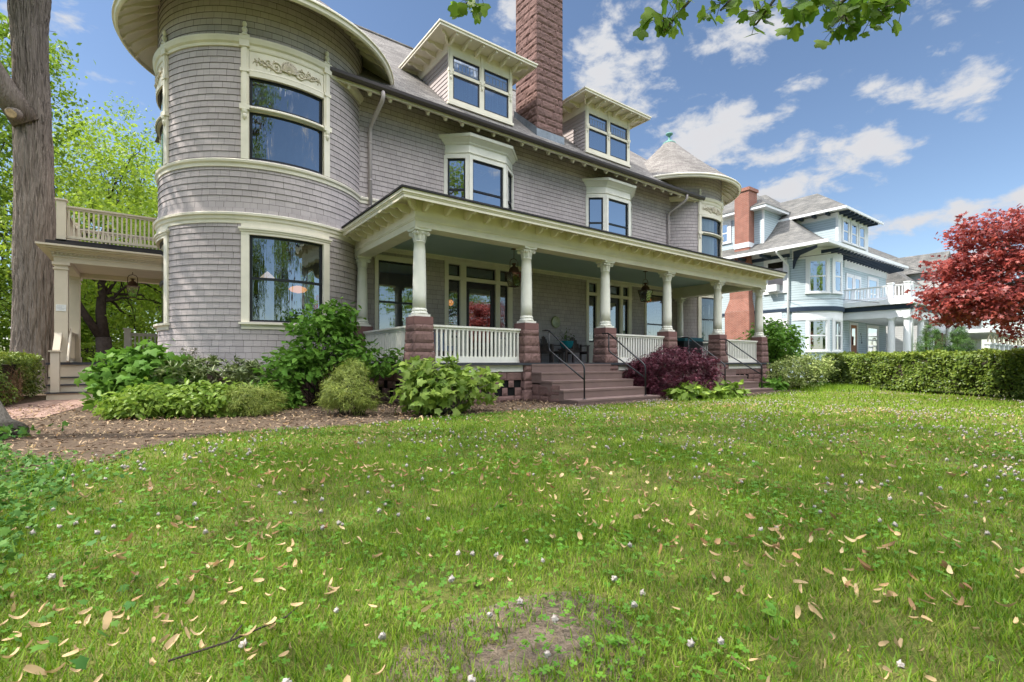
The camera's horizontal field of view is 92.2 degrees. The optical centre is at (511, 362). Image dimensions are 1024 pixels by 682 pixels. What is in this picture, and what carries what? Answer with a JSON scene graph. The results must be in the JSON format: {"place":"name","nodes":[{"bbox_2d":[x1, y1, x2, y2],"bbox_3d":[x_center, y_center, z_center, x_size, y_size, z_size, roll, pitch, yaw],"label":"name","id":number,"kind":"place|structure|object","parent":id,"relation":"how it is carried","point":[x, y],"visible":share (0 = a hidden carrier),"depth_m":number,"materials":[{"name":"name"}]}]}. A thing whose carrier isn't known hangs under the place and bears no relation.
{"place":"outdoors","nodes":[
{"label":"outdoors","id":0,"kind":"place"},
{"bbox_2d":[4,399,93,418],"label":"brick walk","id":1,"kind":"structure","parent":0,"point":[48,410],"depth_m":10.84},
{"bbox_2d":[0,377,812,475],"bbox_3d":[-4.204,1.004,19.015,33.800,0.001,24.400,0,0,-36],"label":"mulch bed","id":2,"kind":"object","parent":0,"point":[131,440],"visible":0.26,"depth_m":7.82,"materials":[{"name":"brown wood"}]},
{"bbox_2d":[0,401,29,436],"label":"tulip tree","id":3,"kind":"object","parent":2,"relation":"on","point":[6,419],"visible":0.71,"depth_m":6.58,"materials":[{"name":"plant"}]},
{"bbox_2d":[0,347,46,405],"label":"side hedge","id":4,"kind":"object","parent":2,"relation":"on","point":[24,360],"visible":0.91,"depth_m":12.64,"materials":[{"name":"green plant"}]},
{"bbox_2d":[0,364,28,403],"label":"dead twigs","id":5,"kind":"object","parent":4,"relation":"attached to","point":[17,385],"visible":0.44,"depth_m":11.92,"materials":[{"name":"brown wood"}]},
{"bbox_2d":[0,0,55,392],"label":"great tree","id":6,"kind":"object","parent":2,"relation":"on","point":[25,100],"visible":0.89,"depth_m":16.27,"materials":[{"name":"brown plant"}]},
{"bbox_2d":[0,446,81,593],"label":"tall weeds","id":7,"kind":"object","parent":2,"relation":"on","point":[15,557],"visible":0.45,"depth_m":3.43,"materials":[{"name":"green plant"}]},
{"bbox_2d":[0,12,100,351],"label":"shade tree","id":8,"kind":"object","parent":2,"relation":"on","point":[56,66],"visible":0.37,"depth_m":24.67,"materials":[{"name":"green plant"}]},
{"bbox_2d":[0,421,143,669],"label":"ivy","id":9,"kind":"object","parent":2,"relation":"on","point":[81,662],"visible":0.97,"depth_m":3.53,"materials":[{"name":"green plant"}]},
{"bbox_2d":[0,163,160,361],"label":"forked tree","id":10,"kind":"object","parent":2,"relation":"on","point":[99,328],"visible":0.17,"depth_m":23.37,"materials":[{"name":"green plant"}]},
{"bbox_2d":[0,100,160,350],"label":"maple tree","id":11,"kind":"object","parent":2,"relation":"on","point":[87,335],"visible":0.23,"depth_m":29.87,"materials":[{"name":"green plant"}]},
{"bbox_2d":[53,91,160,341],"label":"airy tree","id":12,"kind":"object","parent":2,"relation":"on","point":[127,115],"visible":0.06,"depth_m":43.51,"materials":[{"name":"green plant"}]},
{"bbox_2d":[81,341,148,361],"bbox_3d":[-21.551,-0.029,25.862,5.323,2.225,1.860,0,0,-36],"label":"garden hedge","id":13,"kind":"object","parent":2,"relation":"on","point":[88,352],"visible":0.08,"depth_m":25.22,"materials":[{"name":"green plant"}]},
{"bbox_2d":[85,377,192,420],"bbox_3d":[-6.777,0.680,9.097,1.744,0.824,1.681,0,0,-36],"label":"spirea","id":14,"kind":"object","parent":2,"relation":"on","point":[139,401],"visible":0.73,"depth_m":8.68,"materials":[{"name":"green plant"}]},
{"bbox_2d":[73,337,207,410],"bbox_3d":[-7.907,0.297,10.708,2.552,1.679,2.628,0,0,-36],"label":"hydrangea shrub","id":15,"kind":"object","parent":2,"relation":"on","point":[120,370],"visible":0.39,"depth_m":10.17,"materials":[{"name":"green plant"}]},
{"bbox_2d":[179,346,200,380],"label":"white flower plant","id":16,"kind":"object","parent":2,"relation":"on","point":[192,352],"visible":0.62,"depth_m":11.48,"materials":[{"name":"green plant"}]},
{"bbox_2d":[152,377,255,419],"bbox_3d":[-5.734,0.693,9.310,1.902,0.821,1.618,0,0,-36],"label":"spirea","id":17,"kind":"object","parent":2,"relation":"on","point":[200,403],"visible":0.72,"depth_m":8.94,"materials":[{"name":"green plant"}]},
{"bbox_2d":[148,354,302,396],"bbox_3d":[-6.412,0.403,11.114,3.238,1.217,1.847,0,0,-36],"label":"rhododendron","id":18,"kind":"object","parent":2,"relation":"on","point":[236,373],"visible":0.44,"depth_m":10.72,"materials":[{"name":"green plant"}]},
{"bbox_2d":[220,380,294,416],"bbox_3d":[-4.909,0.690,9.409,1.351,0.789,1.244,0,0,-36],"label":"dwarf conifer","id":19,"kind":"object","parent":2,"relation":"on","point":[262,406],"visible":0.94,"depth_m":9.16,"materials":[{"name":"green plant"}]},
{"bbox_2d":[250,377,307,410],"bbox_3d":[-5.115,0.702,10.579,1.456,0.766,1.267,0,0,-36],"label":"leafy mound","id":20,"kind":"object","parent":2,"relation":"on","point":[294,401],"visible":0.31,"depth_m":10.51,"materials":[{"name":"green plant"}]},
{"bbox_2d":[251,297,403,405],"bbox_3d":[-4.124,-0.278,11.564,3.468,2.576,2.290,0,0,-18],"label":"tall bush","id":21,"kind":"object","parent":2,"relation":"on","point":[309,364],"visible":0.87,"depth_m":11.22,"materials":[{"name":"green plant"}]},
{"bbox_2d":[313,357,391,416],"bbox_3d":[-3.062,0.458,9.390,1.397,1.179,1.336,0,0,-36],"label":"round conifer","id":22,"kind":"object","parent":2,"relation":"on","point":[346,399],"visible":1,"depth_m":9.18,"materials":[{"name":"green plant"}]},
{"bbox_2d":[35,0,787,405],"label":"shingle house","id":23,"kind":"structure","parent":2,"relation":"on","point":[399,194],"depth_m":14.65,"materials":[{"name":"grey wood"}]},
{"bbox_2d":[56,304,65,310],"bbox_3d":[-12.430,-1.500,13.573,0.210,0.180,0.014,0,0,-36],"label":"plaque","id":24,"kind":"object","parent":23,"relation":"attached to","point":[59,307],"visible":1,"depth_m":13.56,"materials":[{"name":"white"}]},
{"bbox_2d":[125,272,139,297],"bbox_3d":[-12.207,-2.529,15.848,0.368,0.901,0.368,0,0,-36],"label":"hanging lantern","id":25,"kind":"object","parent":23,"relation":"hanging from","point":[132,283],"visible":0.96,"depth_m":15.81,"materials":[{"name":"black metal"}]},
{"bbox_2d":[156,81,162,111],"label":"window","id":26,"kind":"structure","parent":23,"relation":"in","point":[160,85],"depth_m":12.71,"materials":[{"name":"beige"}]},
{"bbox_2d":[156,118,162,166],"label":"window","id":27,"kind":"structure","parent":23,"relation":"in","point":[161,128],"depth_m":12.78,"materials":[{"name":"beige"}]},
{"bbox_2d":[153,229,169,331],"bbox_3d":[-9.236,-2.040,12.981,0.359,2.460,2.223,0,0,-36],"label":"window","id":28,"kind":"structure","parent":23,"relation":"in","point":[160,236],"depth_m":12.26,"materials":[{"name":"beige"}]},
{"bbox_2d":[261,236,273,277],"bbox_3d":[-6.906,-3.010,13.917,0.400,1.380,0.400,0,0,-36],"label":"pendant lamp","id":29,"kind":"object","parent":23,"relation":"hanging from","point":[267,274],"visible":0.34,"depth_m":13.89,"materials":[{"name":"white glass"}]},
{"bbox_2d":[238,226,332,329],"bbox_3d":[-5.643,-2.040,12.425,2.223,2.460,0.359,0,0,-36],"label":"window","id":30,"kind":"structure","parent":23,"relation":"in","point":[247,233],"depth_m":12.10,"materials":[{"name":"beige"}]},
{"bbox_2d":[249,71,323,125],"bbox_3d":[-5.652,-6.640,12.437,1.759,0.840,0.277,0,0,-36],"label":"window","id":31,"kind":"structure","parent":23,"relation":"in","point":[251,74],"depth_m":12.33,"materials":[{"name":"black"}]},
{"bbox_2d":[249,110,323,174],"bbox_3d":[-5.652,-5.525,12.437,1.759,1.190,0.277,0,0,-36],"label":"window","id":32,"kind":"structure","parent":23,"relation":"in","point":[321,133],"depth_m":12.40,"materials":[{"name":"black"}]},
{"bbox_2d":[289,286,306,292],"bbox_3d":[-5.968,-2.810,13.739,0.480,1.780,0.480,0,0,-36],"label":"pendant lamp","id":33,"kind":"object","parent":23,"relation":"hanging from","point":[298,289],"visible":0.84,"depth_m":13.59,"materials":[{"name":"glass"}]},
{"bbox_2d":[374,254,412,329],"bbox_3d":[-3.482,-1.830,15.305,1.730,2.840,0.190,0,0,-36],"label":"window","id":34,"kind":"structure","parent":23,"relation":"in","point":[378,258],"depth_m":14.86,"materials":[{"name":"beige"}]},
{"bbox_2d":[444,155,468,198],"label":"bay window","id":35,"kind":"structure","parent":23,"relation":"in","point":[456,167],"depth_m":16.27,"materials":[{"name":"beige"}]},
{"bbox_2d":[466,282,494,356],"bbox_3d":[-1.104,-1.367,17.118,1.220,2.765,0.133,0,0,-36],"label":"door","id":36,"kind":"structure","parent":23,"relation":"in","point":[487,292],"depth_m":17.20,"materials":[{"name":"black"}]},
{"bbox_2d":[469,155,506,207],"bbox_3d":[-0.825,-5.590,16.690,1.496,2.460,0.114,0,0,-36],"label":"bay window","id":37,"kind":"structure","parent":23,"relation":"in","point":[485,180],"depth_m":16.71,"materials":[{"name":"beige"}]},
{"bbox_2d":[502,167,513,209],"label":"bay window","id":38,"kind":"structure","parent":23,"relation":"in","point":[509,179],"depth_m":17.63,"materials":[{"name":"beige"}]},
{"bbox_2d":[505,248,520,287],"bbox_3d":[0.061,-2.915,15.202,0.428,1.170,0.428,0,0,-36],"label":"hanging lantern","id":39,"kind":"object","parent":23,"relation":"hanging from","point":[513,276],"visible":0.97,"depth_m":15.24,"materials":[{"name":"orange metal"}]},
{"bbox_2d":[538,336,563,362],"bbox_3d":[1.410,-0.475,17.922,0.680,0.980,0.780,0,0,40],"label":"wooden armchair","id":40,"kind":"object","parent":23,"relation":"on","point":[544,349],"visible":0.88,"depth_m":17.96,"materials":[{"name":"brown wood"}]},
{"bbox_2d":[551,316,559,327],"bbox_3d":[1.704,-1.560,19.091,0.460,0.460,0.050,0,0,-36],"label":"wall plate","id":41,"kind":"object","parent":23,"relation":"attached to","point":[555,321],"depth_m":19.07,"materials":[{"name":"ceramic"}]},
{"bbox_2d":[558,349,575,362],"bbox_3d":[2.002,-0.235,18.062,0.480,0.500,0.440,0,0,-36],"label":"side table","id":42,"kind":"object","parent":23,"relation":"on","point":[566,351],"visible":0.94,"depth_m":17.99,"materials":[{"name":"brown wood"}]},
{"bbox_2d":[560,341,573,348],"bbox_3d":[2.002,-0.632,18.062,0.540,0.290,0.540,0,0,-36],"label":"teal bowl","id":43,"kind":"object","parent":42,"relation":"on","point":[568,344],"visible":0.7,"depth_m":17.86,"materials":[{"name":"teal ceramic"}]},
{"bbox_2d":[568,337,589,362],"bbox_3d":[2.448,-0.475,18.687,0.780,0.980,0.680,0,0,-22],"label":"wooden armchair","id":44,"kind":"object","parent":23,"relation":"on","point":[578,347],"visible":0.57,"depth_m":18.95,"materials":[{"name":"brown wood"}]},
{"bbox_2d":[586,195,605,230],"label":"bay window","id":45,"kind":"structure","parent":23,"relation":"in","point":[595,204],"depth_m":20.13,"materials":[{"name":"glass"}]},
{"bbox_2d":[610,298,618,333],"bbox_3d":[4.125,-1.368,21.013,1.220,2.765,0.070,0,0,-36],"label":"door","id":46,"kind":"structure","parent":23,"relation":"in","point":[614,303],"depth_m":21.28,"materials":[{"name":"black"}]},
{"bbox_2d":[606,195,630,235],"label":"bay window","id":47,"kind":"structure","parent":23,"relation":"in","point":[618,214],"depth_m":20.60,"materials":[{"name":"glass"}]},
{"bbox_2d":[638,271,652,301],"bbox_3d":[5.131,-2.915,18.941,0.428,1.170,0.428,0,0,-36],"label":"hanging lantern","id":48,"kind":"object","parent":23,"relation":"hanging from","point":[645,292],"visible":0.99,"depth_m":18.97,"materials":[{"name":"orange metal"}]},
{"bbox_2d":[644,291,662,351],"bbox_3d":[6.614,-1.830,22.819,1.700,2.840,0.304,0,0,-36],"label":"window","id":49,"kind":"structure","parent":23,"relation":"in","point":[650,329],"depth_m":22.80,"materials":[{"name":"blue"}]},
{"bbox_2d":[702,301,711,320],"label":"window","id":50,"kind":"structure","parent":23,"relation":"in","point":[706,306],"depth_m":26.73,"materials":[{"name":"blue"}]},
{"bbox_2d":[698,295,722,342],"bbox_3d":[9.692,-2.040,23.913,2.145,2.460,0.411,0,0,-36],"label":"window","id":51,"kind":"structure","parent":23,"relation":"in","point":[705,328],"depth_m":23.65,"materials":[{"name":"beige"}]},
{"bbox_2d":[702,214,720,235],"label":"window","id":52,"kind":"structure","parent":23,"relation":"in","point":[707,223],"depth_m":23.85,"materials":[{"name":"blue"}]},
{"bbox_2d":[702,235,720,256],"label":"window","id":53,"kind":"structure","parent":23,"relation":"in","point":[707,241],"depth_m":23.89,"materials":[{"name":"blue"}]},
{"bbox_2d":[387,351,503,415],"bbox_3d":[-1.217,0.435,9.634,2.484,1.358,1.704,0,0,-18],"label":"oakleaf bush","id":54,"kind":"object","parent":2,"relation":"on","point":[425,387],"visible":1,"depth_m":9.27,"materials":[{"name":"green plant"}]},
{"bbox_2d":[622,344,725,397],"bbox_3d":[4.888,0.265,14.613,3.192,1.656,2.908,0,0,-36],"label":"weeping maple","id":55,"kind":"object","parent":2,"relation":"on","point":[655,360],"visible":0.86,"depth_m":14.01,"materials":[{"name":"purple plant"}]},
{"bbox_2d":[447,0,910,49],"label":"overhanging tree","id":56,"kind":"object","parent":2,"relation":"on","point":[852,15],"visible":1,"depth_m":4.73,"materials":[{"name":"green plant"}]},
{"bbox_2d":[663,380,709,400],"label":"hosta","id":57,"kind":"object","parent":2,"relation":"on","point":[680,393],"visible":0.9,"depth_m":13.09,"materials":[{"name":"green plant"}]},
{"bbox_2d":[687,380,731,399],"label":"hosta","id":58,"kind":"object","parent":2,"relation":"on","point":[722,393],"visible":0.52,"depth_m":13.41,"materials":[{"name":"green plant"}]},
{"bbox_2d":[714,378,750,397],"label":"hosta","id":59,"kind":"object","parent":2,"relation":"on","point":[734,391],"visible":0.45,"depth_m":14.16,"materials":[{"name":"green plant"}]},
{"bbox_2d":[734,316,812,378],"bbox_3d":[11.380,-0.522,21.474,2.964,3.083,3.076,0,0,-36],"label":"dark hydrangea","id":60,"kind":"object","parent":2,"relation":"on","point":[781,343],"visible":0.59,"depth_m":20.89,"materials":[{"name":"green plant"}]},
{"bbox_2d":[759,375,789,391],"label":"hosta","id":61,"kind":"object","parent":2,"relation":"on","point":[774,384],"visible":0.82,"depth_m":17.56,"materials":[{"name":"green plant"}]},
{"bbox_2d":[766,352,839,388],"bbox_3d":[10.790,0.307,18.311,2.749,1.434,2.214,0,0,-2],"label":"variegated bush","id":62,"kind":"object","parent":2,"relation":"on","point":[814,369],"visible":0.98,"depth_m":18.02,"materials":[{"name":"green plant"}]},
{"bbox_2d":[722,186,953,376],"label":"blue house","id":63,"kind":"structure","parent":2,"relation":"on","point":[766,231],"depth_m":33.62,"materials":[{"name":"blue paint"}]},
{"bbox_2d":[722,220,731,244],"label":"window","id":64,"kind":"structure","parent":63,"relation":"in","point":[726,225],"depth_m":36.56,"materials":[{"name":"white paint"}]},
{"bbox_2d":[766,284,779,297],"bbox_3d":[17.688,-4.823,33.404,0.520,0.814,0.720,0,0,-36],"label":"air conditioner","id":65,"kind":"object","parent":63,"relation":"attached to","point":[773,288],"visible":0.99,"depth_m":33.22,"materials":[{"name":"white paint"}]},
{"bbox_2d":[763,257,786,294],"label":"window","id":66,"kind":"structure","parent":63,"relation":"in","point":[777,264],"depth_m":33.32,"materials":[{"name":"white paint"}]},
{"bbox_2d":[805,257,830,293],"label":"window","id":67,"kind":"structure","parent":63,"relation":"in","point":[818,268],"depth_m":31.89,"materials":[{"name":"white paint"}]},
{"bbox_2d":[805,318,830,351],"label":"window","id":68,"kind":"structure","parent":63,"relation":"in","point":[817,329],"depth_m":31.89,"materials":[{"name":"white paint"}]},
{"bbox_2d":[831,318,842,351],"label":"window","id":69,"kind":"structure","parent":63,"relation":"in","point":[837,323],"depth_m":32.10,"materials":[{"name":"white paint"}]},
{"bbox_2d":[831,258,843,294],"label":"window","id":70,"kind":"structure","parent":63,"relation":"in","point":[837,263],"depth_m":32.10,"materials":[{"name":"white paint"}]},
{"bbox_2d":[842,217,850,244],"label":"window","id":71,"kind":"structure","parent":63,"relation":"in","point":[845,222],"depth_m":33.94,"materials":[{"name":"white paint"}]},
{"bbox_2d":[846,273,854,302],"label":"window","id":72,"kind":"structure","parent":63,"relation":"in","point":[849,277],"depth_m":34.35,"materials":[{"name":"white paint"}]},
{"bbox_2d":[851,325,856,353],"bbox_3d":[24.107,-1.510,34.792,1.100,2.220,0.045,0,0,-36],"label":"door","id":73,"kind":"structure","parent":63,"relation":"in","point":[853,327],"depth_m":34.86,"materials":[{"name":"brown wood"}]},
{"bbox_2d":[850,221,858,247],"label":"window","id":74,"kind":"structure","parent":63,"relation":"in","point":[853,225],"depth_m":34.77,"materials":[{"name":"clear glass"}]},
{"bbox_2d":[854,275,860,301],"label":"window","id":75,"kind":"structure","parent":63,"relation":"in","point":[857,279],"depth_m":35.18,"materials":[{"name":"white paint"}]},
{"bbox_2d":[858,224,866,249],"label":"window","id":76,"kind":"structure","parent":63,"relation":"in","point":[861,229],"depth_m":35.65,"materials":[{"name":"clear glass"}]},
{"bbox_2d":[866,325,878,353],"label":"window","id":77,"kind":"structure","parent":63,"relation":"in","point":[872,332],"depth_m":36.91,"materials":[{"name":"white paint"}]},
{"bbox_2d":[867,276,878,300],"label":"window","id":78,"kind":"structure","parent":63,"relation":"in","point":[871,281],"depth_m":36.92,"materials":[{"name":"white paint"}]},
{"bbox_2d":[780,252,1006,283],"bbox_3d":[32.708,-6.459,35.633,29.562,0.912,3.696,0,0,-17],"label":"overhead cable","id":79,"kind":"object","parent":63,"relation":"attached to","point":[855,256],"visible":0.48,"depth_m":31.36,"materials":[{"name":"grey metal"}]},
{"bbox_2d":[912,322,947,351],"bbox_3d":[22.917,-0.570,26.987,2.364,3.335,2.445,0,0,-36],"label":"arborvitae","id":80,"kind":"object","parent":2,"relation":"on","point":[932,338],"visible":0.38,"depth_m":26.88,"materials":[{"name":"green plant"}]},
{"bbox_2d":[868,247,1023,356],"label":"grey house","id":81,"kind":"structure","parent":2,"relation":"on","point":[978,334],"depth_m":45.28,"materials":[{"name":"white paint"}]},
{"bbox_2d":[941,325,977,351],"bbox_3d":[24.391,-0.487,26.944,2.506,3.262,2.328,0,0,-36],"label":"arborvitae","id":82,"kind":"object","parent":2,"relation":"on","point":[959,339],"visible":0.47,"depth_m":26.73,"materials":[{"name":"green plant"}]},
{"bbox_2d":[434,332,452,355],"bbox_3d":[-2.536,-0.445,14.561,1.600,0.920,0.750,0,0,-36],"label":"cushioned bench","id":83,"kind":"object","parent":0,"point":[443,343],"visible":0.07,"depth_m":14.97,"materials":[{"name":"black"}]},
{"bbox_2d":[0,379,1023,681],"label":"lawn","id":84,"kind":"structure","parent":0,"point":[418,580],"depth_m":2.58,"materials":[{"name":"plant"}]},
{"bbox_2d":[23,664,46,674],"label":"fallen leaf","id":85,"kind":"object","parent":84,"relation":"on","point":[32,669],"visible":1,"depth_m":1.52,"materials":[{"name":"beige plant"}]},
{"bbox_2d":[29,621,50,626],"bbox_3d":[-1.724,0.952,1.796,0.063,0.032,0.019,25,23,-46],"label":"fallen petal","id":86,"kind":"object","parent":84,"relation":"on","point":[33,624],"visible":1,"depth_m":1.80,"materials":[{"name":"beige plant"}]},
{"bbox_2d":[45,662,64,672],"bbox_3d":[-1.432,0.962,1.545,0.054,0.018,0.019,-20,-33,-20],"label":"fallen petal","id":87,"kind":"object","parent":84,"relation":"on","point":[56,669],"visible":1,"depth_m":1.54,"materials":[{"name":"beige plant"}]},
{"bbox_2d":[62,648,78,656],"bbox_3d":[-1.453,0.956,1.618,0.051,0.010,0.016,-17,12,-2],"label":"fallen petal","id":88,"kind":"object","parent":84,"relation":"on","point":[72,652],"visible":1,"depth_m":1.62,"materials":[{"name":"beige plant"}]},
{"bbox_2d":[102,610,112,629],"bbox_3d":[-1.516,0.965,1.845,0.030,0.063,0.014,-14,-33,-17],"label":"fallen petal","id":89,"kind":"object","parent":84,"relation":"on","point":[107,618],"visible":0.89,"depth_m":1.85,"materials":[{"name":"beige plant"}]},
{"bbox_2d":[163,634,179,650],"bbox_3d":[-1.174,0.964,1.700,0.024,0.012,0.063,10,23,-2],"label":"fallen petal","id":90,"kind":"object","parent":84,"relation":"on","point":[170,642],"visible":1,"depth_m":1.70,"materials":[{"name":"beige plant"}]},
{"bbox_2d":[183,589,194,603],"bbox_3d":[-1.293,0.946,1.969,0.060,0.020,0.037,-36,44,-16],"label":"fallen petal","id":91,"kind":"object","parent":84,"relation":"on","point":[190,599],"visible":0.96,"depth_m":1.96,"materials":[{"name":"beige plant"}]},
{"bbox_2d":[168,606,298,661],"bbox_3d":[-0.953,0.965,1.779,0.085,0.035,0.484,0,0,33],"label":"fallen twig","id":92,"kind":"object","parent":84,"relation":"on","point":[203,649],"visible":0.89,"depth_m":1.67,"materials":[{"name":"brown wood"}]},
{"bbox_2d":[238,638,247,649],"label":"clover flower","id":93,"kind":"object","parent":84,"relation":"on","point":[245,642],"visible":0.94,"depth_m":1.67,"materials":[{"name":"white plant"}]},
{"bbox_2d":[0,389,1023,681],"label":"clover","id":94,"kind":"object","parent":84,"relation":"on","point":[770,611],"depth_m":2.79,"materials":[{"name":"green plant"}]},
{"bbox_2d":[0,392,1023,625],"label":"fallen petals","id":95,"kind":"object","parent":84,"relation":"on","point":[717,541],"visible":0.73,"depth_m":3.74,"materials":[{"name":"white plant"}]},
{"bbox_2d":[386,591,645,681],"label":"bare soil","id":96,"kind":"structure","parent":84,"relation":"on","point":[498,652],"depth_m":1.76,"materials":[{"name":"brown soil"}]},
{"bbox_2d":[468,674,475,681],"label":"clover flower","id":97,"kind":"object","parent":96,"relation":"on","point":[471,678],"visible":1,"depth_m":1.48,"materials":[{"name":"white plant"}]},
{"bbox_2d":[686,637,694,647],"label":"clover flower","id":98,"kind":"object","parent":84,"relation":"on","point":[690,643],"visible":1,"depth_m":1.68,"materials":[{"name":"white plant"}]},
{"bbox_2d":[795,605,800,618],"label":"fallen petal","id":99,"kind":"object","parent":84,"relation":"on","point":[797,609],"visible":1,"depth_m":1.90,"materials":[{"name":"beige plant"}]},
{"bbox_2d":[808,604,822,618],"bbox_3d":[1.163,0.955,1.887,0.014,0.012,0.061,-24,45,-22],"label":"fallen petal","id":100,"kind":"object","parent":84,"relation":"on","point":[813,608],"visible":1,"depth_m":1.89,"materials":[{"name":"beige plant"}]},
{"bbox_2d":[781,382,885,392],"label":"long grass","id":101,"kind":"structure","parent":84,"relation":"on","point":[838,386],"depth_m":17.47,"materials":[{"name":"green plant"}]},
{"bbox_2d":[894,636,902,647],"bbox_3d":[1.318,0.951,1.680,0.022,0.035,0.056,11,-14,47],"label":"fallen petal","id":102,"kind":"object","parent":84,"relation":"on","point":[898,642],"visible":1,"depth_m":1.68,"materials":[{"name":"beige plant"}]},
{"bbox_2d":[896,659,904,669],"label":"clover flower","id":103,"kind":"object","parent":84,"relation":"on","point":[900,664],"visible":1,"depth_m":1.55,"materials":[{"name":"white plant"}]},
{"bbox_2d":[822,347,1023,399],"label":"yew hedge","id":104,"kind":"object","parent":84,"relation":"on","point":[987,371],"visible":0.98,"depth_m":15.72,"materials":[{"name":"green plant"}]},
{"bbox_2d":[904,203,1023,347],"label":"red maple","id":105,"kind":"object","parent":84,"relation":"on","point":[981,289],"visible":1,"depth_m":12.13,"materials":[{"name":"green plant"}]},
{"bbox_2d":[0,0,1023,348],"label":"sky","id":106,"kind":"structure","parent":0,"point":[918,129],"materials":[{"name":"blue"}]},
{"bbox_2d":[677,337,702,359],"bbox_3d":[7.647,-0.525,21.646,1.400,1.080,0.810,0,0,-36],"label":"storage bin","id":107,"kind":"object","parent":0,"point":[682,342],"visible":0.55,"depth_m":21.23,"materials":[{"name":"teal"}]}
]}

